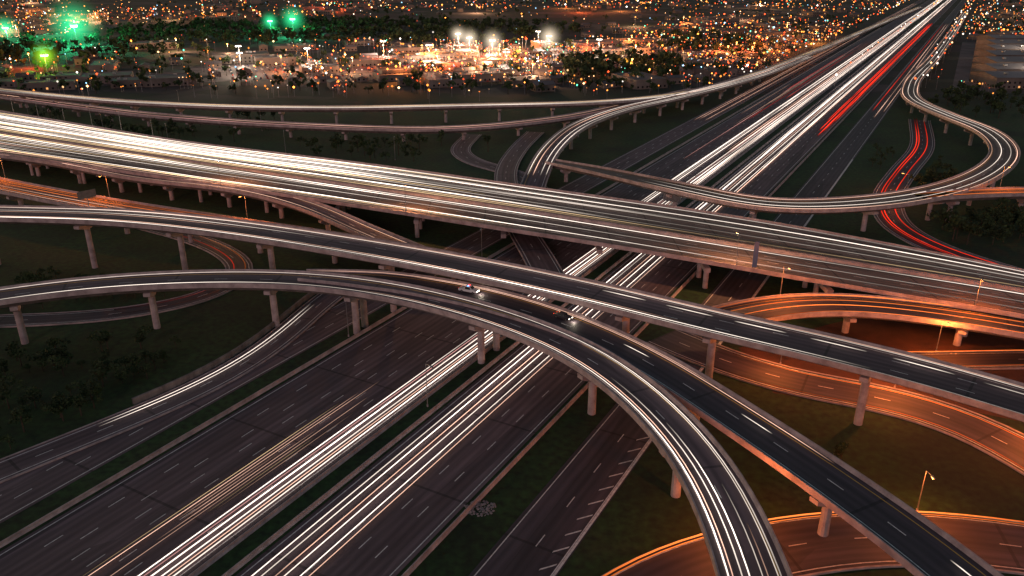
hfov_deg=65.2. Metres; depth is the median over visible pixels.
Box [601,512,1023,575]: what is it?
slip road
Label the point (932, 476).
street lamp
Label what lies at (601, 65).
distant trees
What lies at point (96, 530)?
freeway carriageway
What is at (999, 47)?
warehouse
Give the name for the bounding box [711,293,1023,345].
connector ramp
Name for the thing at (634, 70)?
distant trees
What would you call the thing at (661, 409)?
curved ramp
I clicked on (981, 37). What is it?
warehouse
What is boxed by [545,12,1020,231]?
loop ramp
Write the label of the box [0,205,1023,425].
flyover ramp
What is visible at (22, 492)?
frontage road
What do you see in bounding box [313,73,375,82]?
parking lot
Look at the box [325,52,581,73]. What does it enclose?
parking lot
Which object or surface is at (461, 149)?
slip road
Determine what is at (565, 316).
sedan car
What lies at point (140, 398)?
retaining wall
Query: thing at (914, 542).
diverging ramp
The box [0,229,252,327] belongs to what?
slip road
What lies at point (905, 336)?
bare soil
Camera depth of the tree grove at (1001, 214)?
299.76 m
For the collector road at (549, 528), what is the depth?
162.09 m
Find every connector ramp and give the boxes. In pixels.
[0,149,423,245]
[0,177,462,263]
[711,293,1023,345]
[911,187,1023,221]
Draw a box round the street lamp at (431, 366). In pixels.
[425,364,432,406]
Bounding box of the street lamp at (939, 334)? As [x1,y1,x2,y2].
[935,321,950,350]
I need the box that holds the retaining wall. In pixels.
[132,293,316,404]
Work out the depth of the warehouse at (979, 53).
796.57 m
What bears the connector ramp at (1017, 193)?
on the ground at (644, 512)
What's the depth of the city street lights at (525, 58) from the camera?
827.94 m
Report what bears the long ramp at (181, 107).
on the ground at (644, 512)
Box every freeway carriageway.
[0,0,942,575]
[236,0,956,575]
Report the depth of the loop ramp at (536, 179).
465.93 m
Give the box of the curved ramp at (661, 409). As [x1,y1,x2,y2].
[0,269,792,575]
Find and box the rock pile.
[464,500,495,516]
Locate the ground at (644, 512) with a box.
[0,0,1023,575]
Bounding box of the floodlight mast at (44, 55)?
[40,53,47,72]
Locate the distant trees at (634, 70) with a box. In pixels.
[0,0,1023,94]
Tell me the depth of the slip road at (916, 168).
361.73 m
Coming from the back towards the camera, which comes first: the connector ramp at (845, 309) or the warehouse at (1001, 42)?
the warehouse at (1001, 42)
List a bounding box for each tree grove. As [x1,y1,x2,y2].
[0,271,181,448]
[29,105,490,161]
[908,163,1023,244]
[928,84,1023,117]
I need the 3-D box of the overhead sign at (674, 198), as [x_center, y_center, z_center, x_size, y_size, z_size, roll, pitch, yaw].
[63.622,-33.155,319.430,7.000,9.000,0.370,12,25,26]
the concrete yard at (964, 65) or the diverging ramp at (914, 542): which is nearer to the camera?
the diverging ramp at (914, 542)
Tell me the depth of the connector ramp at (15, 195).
304.67 m
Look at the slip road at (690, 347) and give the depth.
188.24 m
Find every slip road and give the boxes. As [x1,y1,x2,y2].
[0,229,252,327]
[0,294,343,482]
[451,134,547,187]
[494,131,564,273]
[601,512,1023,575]
[647,330,1023,474]
[873,119,1022,268]
[911,350,1023,369]
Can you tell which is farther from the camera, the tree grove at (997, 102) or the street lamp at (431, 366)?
the tree grove at (997, 102)
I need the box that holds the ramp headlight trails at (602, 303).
[0,9,1023,575]
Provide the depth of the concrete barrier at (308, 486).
170.03 m
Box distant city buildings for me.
[0,0,1023,91]
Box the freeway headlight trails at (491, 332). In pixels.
[83,0,948,575]
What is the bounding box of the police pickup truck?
[458,284,478,293]
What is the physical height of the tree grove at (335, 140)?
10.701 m
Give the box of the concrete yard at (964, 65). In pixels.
[952,42,1023,90]
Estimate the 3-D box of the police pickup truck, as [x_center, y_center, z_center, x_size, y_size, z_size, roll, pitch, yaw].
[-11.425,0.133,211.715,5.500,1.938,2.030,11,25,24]
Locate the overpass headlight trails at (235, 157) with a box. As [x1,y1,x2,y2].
[0,112,1023,308]
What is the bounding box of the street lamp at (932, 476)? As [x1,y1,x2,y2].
[916,471,934,510]
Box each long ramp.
[0,7,922,123]
[0,88,689,141]
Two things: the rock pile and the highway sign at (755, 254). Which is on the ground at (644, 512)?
the rock pile
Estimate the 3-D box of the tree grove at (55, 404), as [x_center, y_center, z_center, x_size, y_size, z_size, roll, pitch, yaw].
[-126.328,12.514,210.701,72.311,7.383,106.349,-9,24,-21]
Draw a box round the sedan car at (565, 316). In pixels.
[553,311,572,320]
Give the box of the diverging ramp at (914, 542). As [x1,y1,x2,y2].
[297,269,1003,575]
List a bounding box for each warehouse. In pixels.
[969,71,1023,88]
[970,63,1023,71]
[972,56,1023,62]
[973,50,1023,56]
[975,39,1023,45]
[975,45,1023,50]
[976,35,1023,40]
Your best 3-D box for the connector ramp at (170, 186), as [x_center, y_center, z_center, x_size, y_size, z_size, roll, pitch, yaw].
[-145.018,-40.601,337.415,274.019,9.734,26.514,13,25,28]
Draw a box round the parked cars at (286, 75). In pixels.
[228,52,625,81]
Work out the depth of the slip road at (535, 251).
288.54 m
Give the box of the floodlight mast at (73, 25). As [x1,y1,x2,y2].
[70,23,77,45]
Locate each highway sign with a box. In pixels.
[77,189,95,205]
[752,242,759,268]
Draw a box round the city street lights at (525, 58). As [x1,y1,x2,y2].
[1,0,1023,103]
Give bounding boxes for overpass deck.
[0,110,1023,296]
[0,132,1023,336]
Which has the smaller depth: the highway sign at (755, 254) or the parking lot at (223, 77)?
the highway sign at (755, 254)
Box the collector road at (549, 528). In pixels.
[469,0,966,575]
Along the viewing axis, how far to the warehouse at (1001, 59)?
742.98 m
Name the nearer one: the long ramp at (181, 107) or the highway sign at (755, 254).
the highway sign at (755, 254)
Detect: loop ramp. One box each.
[520,56,813,187]
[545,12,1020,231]
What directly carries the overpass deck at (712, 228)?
on the ground at (644, 512)
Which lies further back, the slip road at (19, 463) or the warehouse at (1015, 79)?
the warehouse at (1015, 79)
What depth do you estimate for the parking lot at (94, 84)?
654.12 m
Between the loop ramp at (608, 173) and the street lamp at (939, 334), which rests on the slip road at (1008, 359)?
the street lamp at (939, 334)
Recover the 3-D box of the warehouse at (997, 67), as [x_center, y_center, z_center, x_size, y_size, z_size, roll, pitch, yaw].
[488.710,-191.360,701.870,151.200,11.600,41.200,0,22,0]
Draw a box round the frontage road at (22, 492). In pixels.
[0,0,923,522]
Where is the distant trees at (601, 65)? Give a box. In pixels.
[0,13,763,77]
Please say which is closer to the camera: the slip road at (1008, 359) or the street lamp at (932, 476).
the street lamp at (932, 476)
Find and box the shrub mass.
[20,142,944,459]
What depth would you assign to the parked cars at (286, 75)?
751.09 m
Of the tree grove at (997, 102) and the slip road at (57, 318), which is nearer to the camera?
the slip road at (57, 318)
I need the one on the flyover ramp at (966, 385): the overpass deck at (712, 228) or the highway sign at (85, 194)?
the highway sign at (85, 194)
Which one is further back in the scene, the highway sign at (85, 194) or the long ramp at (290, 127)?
the long ramp at (290, 127)
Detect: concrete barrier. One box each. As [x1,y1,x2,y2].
[0,27,880,547]
[188,28,906,575]
[222,29,909,575]
[401,29,929,575]
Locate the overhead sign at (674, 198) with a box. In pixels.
[663,193,679,204]
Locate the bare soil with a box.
[739,318,1023,421]
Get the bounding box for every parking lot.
[78,75,135,86]
[190,61,340,82]
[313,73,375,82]
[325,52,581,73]
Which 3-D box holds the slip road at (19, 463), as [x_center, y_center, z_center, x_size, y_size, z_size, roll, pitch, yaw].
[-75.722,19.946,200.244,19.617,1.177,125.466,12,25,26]
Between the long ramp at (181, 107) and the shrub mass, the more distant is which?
the long ramp at (181, 107)

